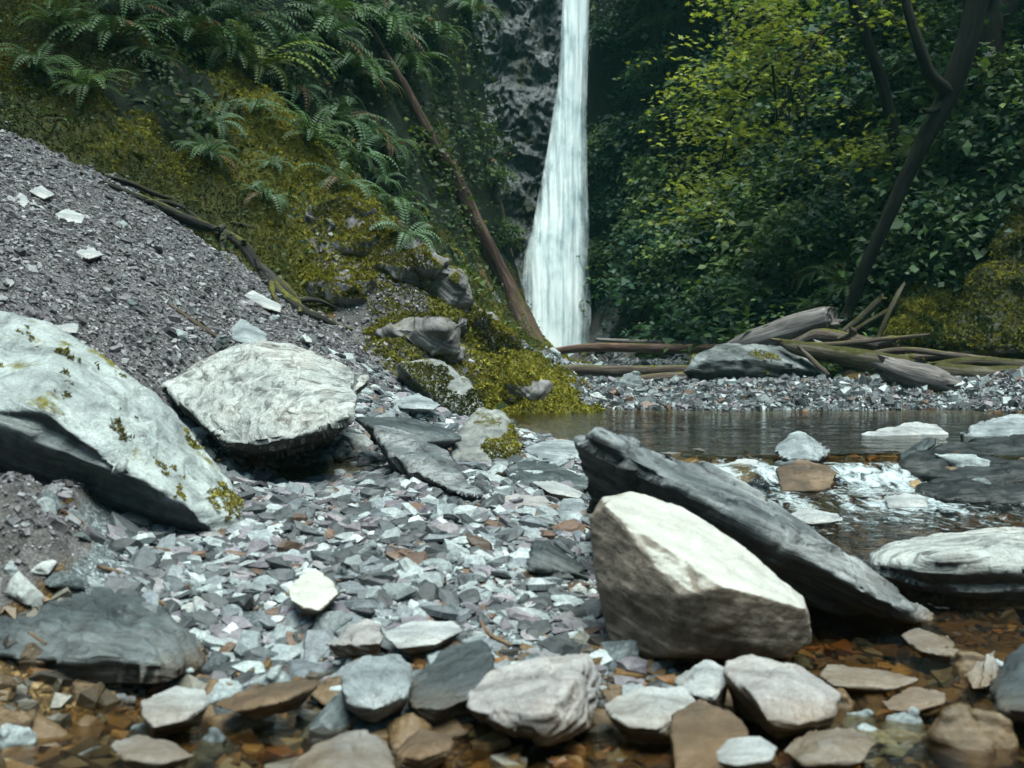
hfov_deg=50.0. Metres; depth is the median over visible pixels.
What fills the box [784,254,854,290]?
fern
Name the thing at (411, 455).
slab
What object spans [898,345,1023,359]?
thin log
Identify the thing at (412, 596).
stone
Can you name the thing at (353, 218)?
crag
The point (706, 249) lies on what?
shrub
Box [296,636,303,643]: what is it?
stone
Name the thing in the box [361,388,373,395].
stone
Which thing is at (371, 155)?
fern
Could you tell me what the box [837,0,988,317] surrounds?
leaning tree
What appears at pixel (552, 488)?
slab
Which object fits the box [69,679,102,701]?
stone
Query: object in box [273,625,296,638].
stone
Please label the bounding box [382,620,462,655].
slab
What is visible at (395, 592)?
slate flakes
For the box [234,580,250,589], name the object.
stone
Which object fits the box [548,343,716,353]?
fallen log
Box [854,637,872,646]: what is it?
stone
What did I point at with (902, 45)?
shrub
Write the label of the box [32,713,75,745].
stone
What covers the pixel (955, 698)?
stone
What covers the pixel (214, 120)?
fern
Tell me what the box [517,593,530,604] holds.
stone
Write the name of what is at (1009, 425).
rock
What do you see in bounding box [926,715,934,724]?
stone
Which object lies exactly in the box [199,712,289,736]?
stone
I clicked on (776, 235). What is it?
shrub
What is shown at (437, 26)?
fern
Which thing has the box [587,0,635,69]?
cliff moss
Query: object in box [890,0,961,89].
shrub
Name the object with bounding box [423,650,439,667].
stone
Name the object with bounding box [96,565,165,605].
twig
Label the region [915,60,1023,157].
shrub
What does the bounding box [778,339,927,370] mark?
mossy log
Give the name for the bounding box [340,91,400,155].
fern
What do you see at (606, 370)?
fallen log
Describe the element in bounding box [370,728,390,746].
stone
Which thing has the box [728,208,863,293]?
shrub
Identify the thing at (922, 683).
stone
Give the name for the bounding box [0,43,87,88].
fern
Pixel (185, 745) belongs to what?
stone
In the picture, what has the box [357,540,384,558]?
stone
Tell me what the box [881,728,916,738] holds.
stone
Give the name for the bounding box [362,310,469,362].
crag
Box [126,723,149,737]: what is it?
stone
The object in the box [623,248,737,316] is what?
shrub
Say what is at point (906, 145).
shrub
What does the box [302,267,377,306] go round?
crag
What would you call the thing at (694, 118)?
shrub
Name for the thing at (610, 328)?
rock
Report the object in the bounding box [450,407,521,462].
boulder
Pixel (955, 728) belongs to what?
stone
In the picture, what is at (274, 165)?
fern
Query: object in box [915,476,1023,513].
slab
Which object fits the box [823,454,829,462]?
stone
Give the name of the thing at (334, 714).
stone
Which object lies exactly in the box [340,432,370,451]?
stone
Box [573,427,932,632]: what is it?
slab
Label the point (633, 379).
stone
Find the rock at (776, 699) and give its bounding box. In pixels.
[724,654,840,739]
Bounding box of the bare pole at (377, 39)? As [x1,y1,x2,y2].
[366,20,403,96]
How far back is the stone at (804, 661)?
3.65 m
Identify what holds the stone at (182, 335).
on the scree gravel at (136, 251)
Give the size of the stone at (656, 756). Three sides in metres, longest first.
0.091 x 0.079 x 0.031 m
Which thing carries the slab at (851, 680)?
in the stream water
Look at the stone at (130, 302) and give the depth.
6.96 m
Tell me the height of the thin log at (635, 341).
0.128 m
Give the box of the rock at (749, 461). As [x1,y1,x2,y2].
[724,459,758,464]
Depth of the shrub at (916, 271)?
14.59 m
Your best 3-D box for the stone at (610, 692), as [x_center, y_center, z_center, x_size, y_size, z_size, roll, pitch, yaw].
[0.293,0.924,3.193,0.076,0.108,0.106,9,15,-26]
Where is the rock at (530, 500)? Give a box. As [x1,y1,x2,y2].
[504,493,551,509]
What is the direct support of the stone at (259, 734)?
on the ground
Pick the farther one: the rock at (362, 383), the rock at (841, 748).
the rock at (362, 383)
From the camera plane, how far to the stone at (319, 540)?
4.33 m
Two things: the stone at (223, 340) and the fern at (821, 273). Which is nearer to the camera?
the stone at (223, 340)
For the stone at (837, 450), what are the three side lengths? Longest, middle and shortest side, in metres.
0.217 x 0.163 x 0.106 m
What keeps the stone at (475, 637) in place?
on the ground
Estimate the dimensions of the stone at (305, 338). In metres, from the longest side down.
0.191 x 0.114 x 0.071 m
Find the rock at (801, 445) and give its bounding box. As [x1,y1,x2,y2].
[773,431,829,462]
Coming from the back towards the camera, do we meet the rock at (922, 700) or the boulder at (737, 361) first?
the boulder at (737, 361)
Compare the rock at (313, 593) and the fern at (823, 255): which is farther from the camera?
the fern at (823, 255)
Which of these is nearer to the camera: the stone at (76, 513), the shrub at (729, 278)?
the stone at (76, 513)
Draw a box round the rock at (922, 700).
[882,687,945,714]
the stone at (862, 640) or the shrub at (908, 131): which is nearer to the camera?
the stone at (862, 640)
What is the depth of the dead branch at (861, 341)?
13.12 m
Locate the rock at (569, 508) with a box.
[557,496,585,521]
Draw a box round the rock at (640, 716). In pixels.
[604,686,695,750]
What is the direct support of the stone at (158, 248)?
on the ground
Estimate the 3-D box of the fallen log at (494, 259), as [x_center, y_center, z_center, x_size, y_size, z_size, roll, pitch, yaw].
[-0.824,-2.716,17.461,2.681,4.738,1.107,-1,3,-17]
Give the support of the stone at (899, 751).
on the ground
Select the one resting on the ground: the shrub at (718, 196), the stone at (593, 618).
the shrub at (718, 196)
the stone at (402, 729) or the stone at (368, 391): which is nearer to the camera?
the stone at (402, 729)
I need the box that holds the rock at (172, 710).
[140,686,210,738]
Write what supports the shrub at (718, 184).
on the ground
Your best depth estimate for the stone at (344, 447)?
6.68 m
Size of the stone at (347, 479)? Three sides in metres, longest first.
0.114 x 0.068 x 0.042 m
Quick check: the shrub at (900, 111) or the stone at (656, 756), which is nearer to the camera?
the stone at (656, 756)
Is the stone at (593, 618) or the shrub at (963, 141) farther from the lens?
the shrub at (963, 141)
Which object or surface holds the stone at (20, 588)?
on the ground
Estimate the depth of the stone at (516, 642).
3.51 m
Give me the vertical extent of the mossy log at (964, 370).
0.336 m
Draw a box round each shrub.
[485,165,519,196]
[495,215,531,250]
[579,231,627,287]
[584,109,638,171]
[585,239,664,320]
[586,173,636,224]
[587,6,647,51]
[611,40,677,97]
[616,150,676,198]
[621,172,690,227]
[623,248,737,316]
[631,235,709,308]
[632,214,681,243]
[643,210,744,284]
[644,192,702,238]
[662,84,720,143]
[673,79,744,135]
[676,189,767,260]
[677,170,760,242]
[679,0,725,43]
[680,264,769,318]
[684,50,796,134]
[690,166,762,215]
[695,0,779,44]
[702,30,788,101]
[704,83,809,154]
[711,41,777,96]
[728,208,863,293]
[731,121,858,208]
[735,0,807,44]
[740,41,814,111]
[746,14,801,61]
[751,219,843,286]
[765,130,867,196]
[770,15,827,62]
[770,192,863,259]
[782,0,884,70]
[782,35,891,103]
[783,147,914,239]
[785,73,924,145]
[817,35,889,92]
[818,131,931,195]
[820,0,886,43]
[840,211,976,298]
[847,182,983,274]
[849,121,956,173]
[850,0,940,52]
[854,74,931,127]
[860,30,958,103]
[862,118,975,200]
[865,3,961,78]
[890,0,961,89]
[890,155,1023,263]
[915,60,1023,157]
[921,241,990,296]
[929,99,1023,197]
[931,205,994,267]
[943,32,1023,138]
[950,76,1023,174]
[951,0,1023,42]
[951,62,1023,128]
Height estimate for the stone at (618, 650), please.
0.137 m
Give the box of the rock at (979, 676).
[964,651,998,692]
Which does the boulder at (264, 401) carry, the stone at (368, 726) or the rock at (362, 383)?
the rock at (362, 383)
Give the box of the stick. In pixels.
[167,303,231,343]
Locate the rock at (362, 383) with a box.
[354,374,369,393]
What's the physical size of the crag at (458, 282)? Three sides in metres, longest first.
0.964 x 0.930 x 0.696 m
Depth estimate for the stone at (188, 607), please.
3.69 m
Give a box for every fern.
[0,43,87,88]
[11,0,99,33]
[44,57,134,107]
[45,0,178,53]
[72,0,183,26]
[105,37,187,75]
[135,0,251,60]
[166,129,249,174]
[171,17,277,67]
[178,88,246,149]
[181,19,344,92]
[185,0,302,58]
[227,91,295,119]
[229,180,301,216]
[250,49,328,114]
[250,150,294,174]
[252,96,361,165]
[256,0,337,86]
[280,0,379,81]
[293,161,382,201]
[300,24,404,101]
[306,0,389,42]
[318,95,395,149]
[329,130,399,181]
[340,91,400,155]
[344,0,435,63]
[358,63,406,100]
[363,184,431,232]
[365,160,409,193]
[367,18,457,89]
[369,126,420,163]
[369,199,442,254]
[411,10,472,60]
[430,265,454,292]
[444,0,508,29]
[604,226,630,252]
[610,240,657,261]
[631,261,657,290]
[631,288,687,316]
[639,291,681,323]
[689,239,745,272]
[692,244,753,275]
[705,247,757,275]
[711,276,789,315]
[718,246,750,267]
[732,226,774,246]
[737,211,787,244]
[751,209,789,233]
[777,293,843,314]
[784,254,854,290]
[792,253,856,294]
[806,235,884,275]
[807,263,885,300]
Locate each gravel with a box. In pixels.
[0,85,496,607]
[0,409,1023,767]
[104,332,700,712]
[519,267,1023,412]
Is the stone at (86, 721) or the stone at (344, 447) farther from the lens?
the stone at (344, 447)
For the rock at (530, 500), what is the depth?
5.21 m
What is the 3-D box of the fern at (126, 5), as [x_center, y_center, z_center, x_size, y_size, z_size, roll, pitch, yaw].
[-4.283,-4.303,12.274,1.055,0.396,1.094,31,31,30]
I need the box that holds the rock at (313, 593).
[288,570,338,616]
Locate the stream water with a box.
[3,408,1023,767]
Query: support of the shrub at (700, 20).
on the ground
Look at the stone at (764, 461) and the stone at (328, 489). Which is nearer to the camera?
the stone at (328, 489)
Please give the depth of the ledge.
6.50 m
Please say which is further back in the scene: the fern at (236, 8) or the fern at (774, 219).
the fern at (774, 219)
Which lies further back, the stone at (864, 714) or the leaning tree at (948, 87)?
the leaning tree at (948, 87)
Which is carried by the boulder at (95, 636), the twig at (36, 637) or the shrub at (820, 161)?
the twig at (36, 637)
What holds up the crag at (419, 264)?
on the ground
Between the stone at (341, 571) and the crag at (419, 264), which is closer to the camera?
the stone at (341, 571)
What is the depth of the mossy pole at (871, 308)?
14.21 m
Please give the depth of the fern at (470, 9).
20.27 m
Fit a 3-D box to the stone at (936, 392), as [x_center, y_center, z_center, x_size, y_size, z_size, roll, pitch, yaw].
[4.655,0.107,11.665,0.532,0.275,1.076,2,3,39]
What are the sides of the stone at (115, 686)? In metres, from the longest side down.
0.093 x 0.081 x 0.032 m
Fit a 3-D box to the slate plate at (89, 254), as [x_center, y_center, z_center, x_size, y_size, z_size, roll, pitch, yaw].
[-2.847,-0.862,7.382,0.213,0.105,0.394,16,20,-6]
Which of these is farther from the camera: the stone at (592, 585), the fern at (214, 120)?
the fern at (214, 120)
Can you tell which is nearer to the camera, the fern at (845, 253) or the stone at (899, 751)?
the stone at (899, 751)
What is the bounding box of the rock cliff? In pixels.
[471,0,633,301]
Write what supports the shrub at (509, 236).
on the ground
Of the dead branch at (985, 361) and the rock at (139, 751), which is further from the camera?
the dead branch at (985, 361)
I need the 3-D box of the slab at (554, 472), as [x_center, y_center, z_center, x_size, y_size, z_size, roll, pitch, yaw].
[0.189,0.532,6.021,0.467,0.193,0.546,9,17,0]
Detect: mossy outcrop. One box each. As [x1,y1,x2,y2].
[882,278,963,353]
[937,194,1023,358]
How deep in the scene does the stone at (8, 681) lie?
3.12 m
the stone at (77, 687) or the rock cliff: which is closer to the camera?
the stone at (77, 687)
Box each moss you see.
[0,0,611,423]
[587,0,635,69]
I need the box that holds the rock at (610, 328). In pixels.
[591,322,615,342]
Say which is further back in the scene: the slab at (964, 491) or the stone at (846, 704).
the slab at (964, 491)
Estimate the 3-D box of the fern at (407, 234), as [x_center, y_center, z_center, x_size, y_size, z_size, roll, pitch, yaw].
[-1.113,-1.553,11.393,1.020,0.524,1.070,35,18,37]
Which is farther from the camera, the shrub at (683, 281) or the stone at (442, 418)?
the shrub at (683, 281)
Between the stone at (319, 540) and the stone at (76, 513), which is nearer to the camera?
the stone at (76, 513)
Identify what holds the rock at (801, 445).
on the ground
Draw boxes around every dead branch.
[770,333,930,345]
[792,327,906,354]
[874,347,997,357]
[931,357,1023,365]
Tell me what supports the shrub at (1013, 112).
on the ground
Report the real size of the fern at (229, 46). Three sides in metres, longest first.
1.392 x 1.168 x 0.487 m
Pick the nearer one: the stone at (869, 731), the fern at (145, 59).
the stone at (869, 731)
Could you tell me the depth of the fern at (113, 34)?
11.55 m
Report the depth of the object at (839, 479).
6.43 m
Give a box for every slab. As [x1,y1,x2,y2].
[355,417,461,450]
[372,425,481,499]
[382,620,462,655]
[391,393,440,412]
[505,460,588,492]
[524,439,578,462]
[532,480,583,498]
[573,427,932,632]
[681,450,762,461]
[791,507,842,525]
[819,664,917,693]
[884,492,927,508]
[897,437,936,460]
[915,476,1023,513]
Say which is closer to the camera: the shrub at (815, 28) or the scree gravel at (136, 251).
the scree gravel at (136, 251)
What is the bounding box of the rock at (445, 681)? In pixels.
[408,640,494,724]
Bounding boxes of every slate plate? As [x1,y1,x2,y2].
[16,193,29,207]
[29,186,54,200]
[55,208,84,223]
[57,322,78,333]
[76,244,103,261]
[230,319,267,343]
[245,290,281,312]
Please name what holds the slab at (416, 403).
on the gravel at (375, 500)
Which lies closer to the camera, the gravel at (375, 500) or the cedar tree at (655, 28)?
the gravel at (375, 500)
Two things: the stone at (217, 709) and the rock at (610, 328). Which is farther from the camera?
the rock at (610, 328)
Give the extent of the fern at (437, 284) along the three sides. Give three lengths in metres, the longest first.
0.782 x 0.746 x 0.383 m
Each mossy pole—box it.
[840,292,886,331]
[854,306,894,330]
[877,282,905,336]
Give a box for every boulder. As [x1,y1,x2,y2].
[0,311,244,532]
[0,578,209,684]
[162,340,359,461]
[396,358,484,416]
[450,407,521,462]
[589,492,811,658]
[683,343,829,380]
[866,527,1023,618]
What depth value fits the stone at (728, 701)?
3.16 m
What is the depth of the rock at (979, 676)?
3.37 m
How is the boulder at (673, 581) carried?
in the stream water
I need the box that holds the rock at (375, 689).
[341,654,412,723]
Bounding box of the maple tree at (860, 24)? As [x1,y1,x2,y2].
[618,0,944,258]
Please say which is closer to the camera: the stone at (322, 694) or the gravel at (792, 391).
the stone at (322, 694)
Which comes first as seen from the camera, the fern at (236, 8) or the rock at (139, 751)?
the rock at (139, 751)
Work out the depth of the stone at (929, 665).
3.66 m
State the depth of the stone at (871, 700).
3.26 m
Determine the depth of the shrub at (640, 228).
20.42 m
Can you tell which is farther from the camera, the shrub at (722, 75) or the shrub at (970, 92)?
the shrub at (722, 75)
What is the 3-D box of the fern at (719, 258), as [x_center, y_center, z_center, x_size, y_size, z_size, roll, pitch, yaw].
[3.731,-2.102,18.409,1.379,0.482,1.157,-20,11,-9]
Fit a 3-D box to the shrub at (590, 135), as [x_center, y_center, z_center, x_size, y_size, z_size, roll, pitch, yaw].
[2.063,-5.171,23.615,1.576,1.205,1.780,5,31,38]
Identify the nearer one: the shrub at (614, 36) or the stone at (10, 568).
the stone at (10, 568)
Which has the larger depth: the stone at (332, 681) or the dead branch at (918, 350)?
the dead branch at (918, 350)
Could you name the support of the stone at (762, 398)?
on the gravel at (792, 391)
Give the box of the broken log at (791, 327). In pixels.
[727,307,843,345]
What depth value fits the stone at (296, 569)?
3.99 m
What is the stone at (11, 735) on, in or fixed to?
on the ground
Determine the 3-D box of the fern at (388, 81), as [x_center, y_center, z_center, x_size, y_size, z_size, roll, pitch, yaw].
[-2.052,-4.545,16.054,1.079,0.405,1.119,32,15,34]
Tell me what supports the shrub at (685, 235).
on the ground
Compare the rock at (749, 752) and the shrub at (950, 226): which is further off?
the shrub at (950, 226)
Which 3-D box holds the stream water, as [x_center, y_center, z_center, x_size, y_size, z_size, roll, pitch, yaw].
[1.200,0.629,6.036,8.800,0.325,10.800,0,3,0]
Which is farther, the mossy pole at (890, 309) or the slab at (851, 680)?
the mossy pole at (890, 309)
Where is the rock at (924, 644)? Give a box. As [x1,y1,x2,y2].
[901,628,963,663]
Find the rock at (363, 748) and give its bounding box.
[288,729,396,767]
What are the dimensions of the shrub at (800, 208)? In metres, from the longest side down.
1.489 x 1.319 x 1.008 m
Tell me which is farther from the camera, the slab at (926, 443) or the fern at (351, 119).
the fern at (351, 119)
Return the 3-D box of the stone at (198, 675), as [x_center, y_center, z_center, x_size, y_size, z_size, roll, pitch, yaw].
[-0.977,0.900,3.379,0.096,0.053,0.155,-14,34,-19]
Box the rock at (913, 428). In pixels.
[861,422,948,448]
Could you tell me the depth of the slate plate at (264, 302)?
9.18 m
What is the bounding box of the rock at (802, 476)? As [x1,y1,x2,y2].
[776,460,836,491]
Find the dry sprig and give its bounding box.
[58,498,83,522]
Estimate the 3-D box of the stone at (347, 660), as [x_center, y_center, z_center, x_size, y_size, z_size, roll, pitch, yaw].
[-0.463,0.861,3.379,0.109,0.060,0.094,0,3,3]
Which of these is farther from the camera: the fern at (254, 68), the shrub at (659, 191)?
the shrub at (659, 191)
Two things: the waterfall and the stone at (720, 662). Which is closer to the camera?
the stone at (720, 662)
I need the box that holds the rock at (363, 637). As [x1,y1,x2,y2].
[326,619,382,657]
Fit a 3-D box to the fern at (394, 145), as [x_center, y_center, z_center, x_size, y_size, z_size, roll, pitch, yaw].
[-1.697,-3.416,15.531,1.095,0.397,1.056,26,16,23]
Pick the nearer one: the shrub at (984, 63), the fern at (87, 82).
the fern at (87, 82)
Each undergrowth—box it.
[0,0,548,411]
[579,0,1023,376]
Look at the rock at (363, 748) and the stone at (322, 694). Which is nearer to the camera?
the rock at (363, 748)
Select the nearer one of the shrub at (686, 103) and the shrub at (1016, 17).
the shrub at (1016, 17)
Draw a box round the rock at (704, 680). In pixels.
[673,660,727,708]
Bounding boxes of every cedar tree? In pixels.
[626,0,749,107]
[648,0,661,85]
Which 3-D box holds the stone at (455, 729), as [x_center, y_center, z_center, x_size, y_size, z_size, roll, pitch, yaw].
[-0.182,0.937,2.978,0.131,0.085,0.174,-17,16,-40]
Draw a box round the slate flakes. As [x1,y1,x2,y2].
[109,349,624,684]
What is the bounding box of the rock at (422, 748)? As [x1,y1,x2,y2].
[395,729,453,767]
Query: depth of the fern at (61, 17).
11.50 m
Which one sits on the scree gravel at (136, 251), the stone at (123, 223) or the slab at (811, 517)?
the stone at (123, 223)
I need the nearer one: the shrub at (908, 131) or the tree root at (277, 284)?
the tree root at (277, 284)
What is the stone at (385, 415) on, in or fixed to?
on the ground
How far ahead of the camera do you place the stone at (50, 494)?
3.92 m
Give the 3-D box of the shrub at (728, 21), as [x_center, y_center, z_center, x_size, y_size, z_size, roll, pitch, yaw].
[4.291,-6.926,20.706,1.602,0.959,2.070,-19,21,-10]
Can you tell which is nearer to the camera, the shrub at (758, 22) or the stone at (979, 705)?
the stone at (979, 705)
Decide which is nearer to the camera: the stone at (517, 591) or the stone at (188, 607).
the stone at (188, 607)
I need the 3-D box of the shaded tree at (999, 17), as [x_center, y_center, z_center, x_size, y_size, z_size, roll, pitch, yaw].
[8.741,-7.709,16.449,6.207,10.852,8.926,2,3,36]
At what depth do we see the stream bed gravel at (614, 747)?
3.05 m
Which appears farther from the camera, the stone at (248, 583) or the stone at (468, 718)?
the stone at (248, 583)
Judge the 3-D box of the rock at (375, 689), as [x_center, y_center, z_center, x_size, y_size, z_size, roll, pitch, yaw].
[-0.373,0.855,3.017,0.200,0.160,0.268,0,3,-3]
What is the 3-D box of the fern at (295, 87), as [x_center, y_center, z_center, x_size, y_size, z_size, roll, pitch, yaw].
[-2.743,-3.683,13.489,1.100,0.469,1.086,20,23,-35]
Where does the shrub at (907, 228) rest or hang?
on the ground
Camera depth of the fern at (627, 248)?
20.93 m
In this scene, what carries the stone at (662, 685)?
on the ground
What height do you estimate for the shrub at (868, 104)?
1.129 m
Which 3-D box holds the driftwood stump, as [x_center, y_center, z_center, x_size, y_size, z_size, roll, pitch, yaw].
[4.339,-0.108,11.799,0.989,0.422,0.327,2,3,38]
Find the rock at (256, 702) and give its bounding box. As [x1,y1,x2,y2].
[213,678,317,720]
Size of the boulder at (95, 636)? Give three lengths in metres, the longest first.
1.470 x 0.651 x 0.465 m
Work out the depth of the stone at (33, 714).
2.97 m
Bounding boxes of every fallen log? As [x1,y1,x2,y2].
[382,48,544,344]
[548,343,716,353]
[560,365,687,376]
[607,372,689,380]
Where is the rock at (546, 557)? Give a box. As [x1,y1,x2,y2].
[526,540,585,574]
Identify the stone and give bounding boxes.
[0,672,18,691]
[0,705,33,727]
[0,723,36,751]
[0,745,37,764]
[4,560,18,574]
[6,571,44,606]
[17,642,50,671]
[25,710,36,729]
[30,202,40,208]
[30,559,56,574]
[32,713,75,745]
[36,496,57,515]
[42,490,61,512]
[44,571,85,589]
[67,508,85,521]
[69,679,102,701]
[69,715,107,744]
[75,532,90,541]
[87,576,102,587]
[94,683,124,689]
[113,734,192,757]
[117,221,128,227]
[126,299,137,305]
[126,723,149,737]
[143,336,155,342]
[153,245,162,252]
[176,329,187,342]
[181,602,192,611]
[182,667,193,675]
[184,579,201,586]
[185,727,233,767]
[192,584,217,596]
[192,596,206,611]
[192,672,202,677]
[195,704,215,729]
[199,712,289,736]
[200,650,230,674]
[204,679,232,694]
[208,680,243,704]
[214,335,228,348]
[214,706,232,714]
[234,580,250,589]
[237,542,248,549]
[243,609,268,628]
[248,665,291,687]
[255,731,263,740]
[265,648,278,666]
[270,315,279,321]
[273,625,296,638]
[292,566,300,572]
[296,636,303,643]
[297,691,352,737]
[299,334,311,343]
[306,680,317,703]
[310,684,338,705]
[311,610,352,633]
[312,536,327,543]
[319,451,333,462]
[321,486,334,493]
[323,675,341,686]
[328,451,345,463]
[333,469,345,475]
[334,441,352,458]
[334,566,348,575]
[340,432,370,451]
[343,476,353,481]
[345,658,351,664]
[352,714,400,732]
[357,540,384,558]
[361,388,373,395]
[365,586,381,599]
[370,384,380,390]
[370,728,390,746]
[375,413,390,416]
[386,713,433,750]
[388,617,397,621]
[393,401,408,413]
[400,700,413,715]
[407,586,417,597]
[422,560,453,573]
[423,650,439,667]
[432,718,469,739]
[438,415,446,421]
[446,551,461,563]
[446,605,459,620]
[459,714,480,723]
[461,633,485,642]
[472,631,488,637]
[512,639,532,646]
[513,653,539,659]
[515,589,524,595]
[516,470,542,473]
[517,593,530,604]
[533,514,556,527]
[550,347,561,357]
[571,581,588,596]
[573,573,588,581]
[582,615,598,623]
[587,579,594,588]
[590,392,607,401]
[591,708,614,728]
[600,640,638,667]
[602,684,622,701]
[618,371,642,387]
[638,397,649,401]
[640,753,669,760]
[644,386,670,389]
[660,683,672,687]
[669,375,678,382]
[686,659,695,667]
[713,659,726,666]
[722,689,740,719]
[754,459,774,463]
[758,394,772,403]
[770,736,794,749]
[770,754,782,767]
[775,458,799,463]
[791,653,812,668]
[810,669,831,685]
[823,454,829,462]
[826,447,845,453]
[833,712,880,728]
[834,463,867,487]
[834,688,855,713]
[835,688,889,716]
[841,709,875,728]
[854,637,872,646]
[855,723,898,747]
[880,744,914,759]
[881,706,925,736]
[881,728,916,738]
[887,671,928,693]
[919,657,954,671]
[921,703,997,767]
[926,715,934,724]
[927,387,965,396]
[933,705,947,718]
[934,453,989,466]
[937,687,963,703]
[945,466,957,469]
[952,651,985,684]
[969,708,1018,767]
[972,477,990,483]
[972,699,999,712]
[975,648,1010,661]
[984,692,992,700]
[995,659,1003,673]
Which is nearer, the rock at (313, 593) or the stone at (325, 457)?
the rock at (313, 593)
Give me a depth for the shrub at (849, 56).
17.55 m
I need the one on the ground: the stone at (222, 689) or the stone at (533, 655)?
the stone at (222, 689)
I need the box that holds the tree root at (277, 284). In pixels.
[79,172,352,331]
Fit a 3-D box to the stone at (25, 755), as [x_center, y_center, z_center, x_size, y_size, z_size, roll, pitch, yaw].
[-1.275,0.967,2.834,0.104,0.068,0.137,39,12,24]
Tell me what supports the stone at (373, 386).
on the gravel at (375, 500)
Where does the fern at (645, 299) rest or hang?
on the ground
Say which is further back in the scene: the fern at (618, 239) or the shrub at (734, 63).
the fern at (618, 239)
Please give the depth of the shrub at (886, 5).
17.19 m
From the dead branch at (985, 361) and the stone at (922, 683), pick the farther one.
the dead branch at (985, 361)
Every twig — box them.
[27,632,46,644]
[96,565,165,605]
[480,604,515,646]
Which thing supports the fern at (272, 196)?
on the ground
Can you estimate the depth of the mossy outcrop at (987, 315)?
13.29 m
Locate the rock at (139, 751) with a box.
[110,734,194,767]
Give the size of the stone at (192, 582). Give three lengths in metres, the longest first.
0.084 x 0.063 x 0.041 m
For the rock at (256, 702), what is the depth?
2.96 m
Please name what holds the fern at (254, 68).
on the ground
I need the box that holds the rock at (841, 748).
[784,727,875,767]
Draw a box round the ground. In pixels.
[0,0,1023,767]
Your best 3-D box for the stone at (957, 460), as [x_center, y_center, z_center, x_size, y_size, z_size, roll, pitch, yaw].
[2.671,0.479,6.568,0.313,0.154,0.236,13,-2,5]
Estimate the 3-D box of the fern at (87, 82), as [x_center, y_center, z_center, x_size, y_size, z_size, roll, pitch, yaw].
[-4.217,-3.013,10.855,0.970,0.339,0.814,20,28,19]
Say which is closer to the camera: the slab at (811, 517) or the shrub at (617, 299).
the slab at (811, 517)
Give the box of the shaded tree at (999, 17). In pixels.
[810,0,1023,191]
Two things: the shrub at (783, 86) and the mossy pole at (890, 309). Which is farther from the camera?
the shrub at (783, 86)
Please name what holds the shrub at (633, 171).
on the ground
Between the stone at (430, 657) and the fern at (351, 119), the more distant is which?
the fern at (351, 119)
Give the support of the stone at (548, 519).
on the gravel at (375, 500)
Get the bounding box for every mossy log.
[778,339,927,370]
[925,362,1020,377]
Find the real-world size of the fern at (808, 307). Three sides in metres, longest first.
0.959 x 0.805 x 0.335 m
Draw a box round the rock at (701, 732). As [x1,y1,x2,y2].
[669,699,748,767]
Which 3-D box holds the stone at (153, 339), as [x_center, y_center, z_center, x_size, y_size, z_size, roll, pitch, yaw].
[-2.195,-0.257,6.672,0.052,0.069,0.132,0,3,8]
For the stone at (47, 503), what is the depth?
3.86 m
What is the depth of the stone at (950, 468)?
6.46 m
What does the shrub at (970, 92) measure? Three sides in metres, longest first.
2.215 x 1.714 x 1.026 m
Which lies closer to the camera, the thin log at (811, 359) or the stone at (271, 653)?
the stone at (271, 653)
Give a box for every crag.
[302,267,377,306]
[304,193,382,255]
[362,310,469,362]
[363,230,453,294]
[430,255,475,312]
[465,306,521,356]
[502,372,552,404]
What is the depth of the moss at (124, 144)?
10.91 m
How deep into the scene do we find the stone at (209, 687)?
3.25 m
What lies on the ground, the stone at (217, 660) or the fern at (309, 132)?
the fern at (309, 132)
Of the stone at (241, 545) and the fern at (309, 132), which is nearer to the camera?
the stone at (241, 545)
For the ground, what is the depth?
11.48 m
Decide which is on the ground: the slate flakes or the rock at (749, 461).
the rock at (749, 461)
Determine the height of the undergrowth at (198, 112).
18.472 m
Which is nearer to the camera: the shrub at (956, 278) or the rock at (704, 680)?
the rock at (704, 680)
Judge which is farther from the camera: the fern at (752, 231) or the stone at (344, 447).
the fern at (752, 231)
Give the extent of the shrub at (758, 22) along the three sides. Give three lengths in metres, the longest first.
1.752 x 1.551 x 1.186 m
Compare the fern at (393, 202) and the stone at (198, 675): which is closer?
the stone at (198, 675)
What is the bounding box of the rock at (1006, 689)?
[989,644,1023,723]
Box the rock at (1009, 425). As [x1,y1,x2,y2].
[960,414,1023,436]
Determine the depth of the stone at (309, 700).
3.19 m
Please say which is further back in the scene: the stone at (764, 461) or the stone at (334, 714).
the stone at (764, 461)
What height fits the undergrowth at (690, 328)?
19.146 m
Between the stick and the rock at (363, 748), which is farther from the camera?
the stick
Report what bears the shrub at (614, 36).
on the ground
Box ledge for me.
[897,434,1023,483]
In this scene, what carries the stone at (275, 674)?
on the ground
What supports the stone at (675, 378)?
on the ground
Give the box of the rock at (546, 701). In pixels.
[466,653,601,746]
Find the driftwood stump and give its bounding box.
[867,354,962,391]
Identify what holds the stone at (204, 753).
on the ground
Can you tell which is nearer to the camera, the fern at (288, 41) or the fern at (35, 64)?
the fern at (35, 64)
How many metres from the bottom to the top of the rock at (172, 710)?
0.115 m
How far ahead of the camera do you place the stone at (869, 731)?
2.94 m
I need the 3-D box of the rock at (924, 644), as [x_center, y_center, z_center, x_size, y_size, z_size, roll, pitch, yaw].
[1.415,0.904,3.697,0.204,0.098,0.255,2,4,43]
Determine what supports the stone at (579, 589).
on the ground
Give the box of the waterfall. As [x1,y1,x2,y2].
[524,0,590,356]
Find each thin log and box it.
[595,338,723,343]
[797,345,830,376]
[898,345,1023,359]
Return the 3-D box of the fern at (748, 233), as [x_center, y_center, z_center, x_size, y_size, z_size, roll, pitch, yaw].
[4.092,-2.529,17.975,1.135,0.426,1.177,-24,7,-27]
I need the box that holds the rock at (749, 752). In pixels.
[716,736,776,767]
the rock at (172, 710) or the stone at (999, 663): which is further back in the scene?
the stone at (999, 663)

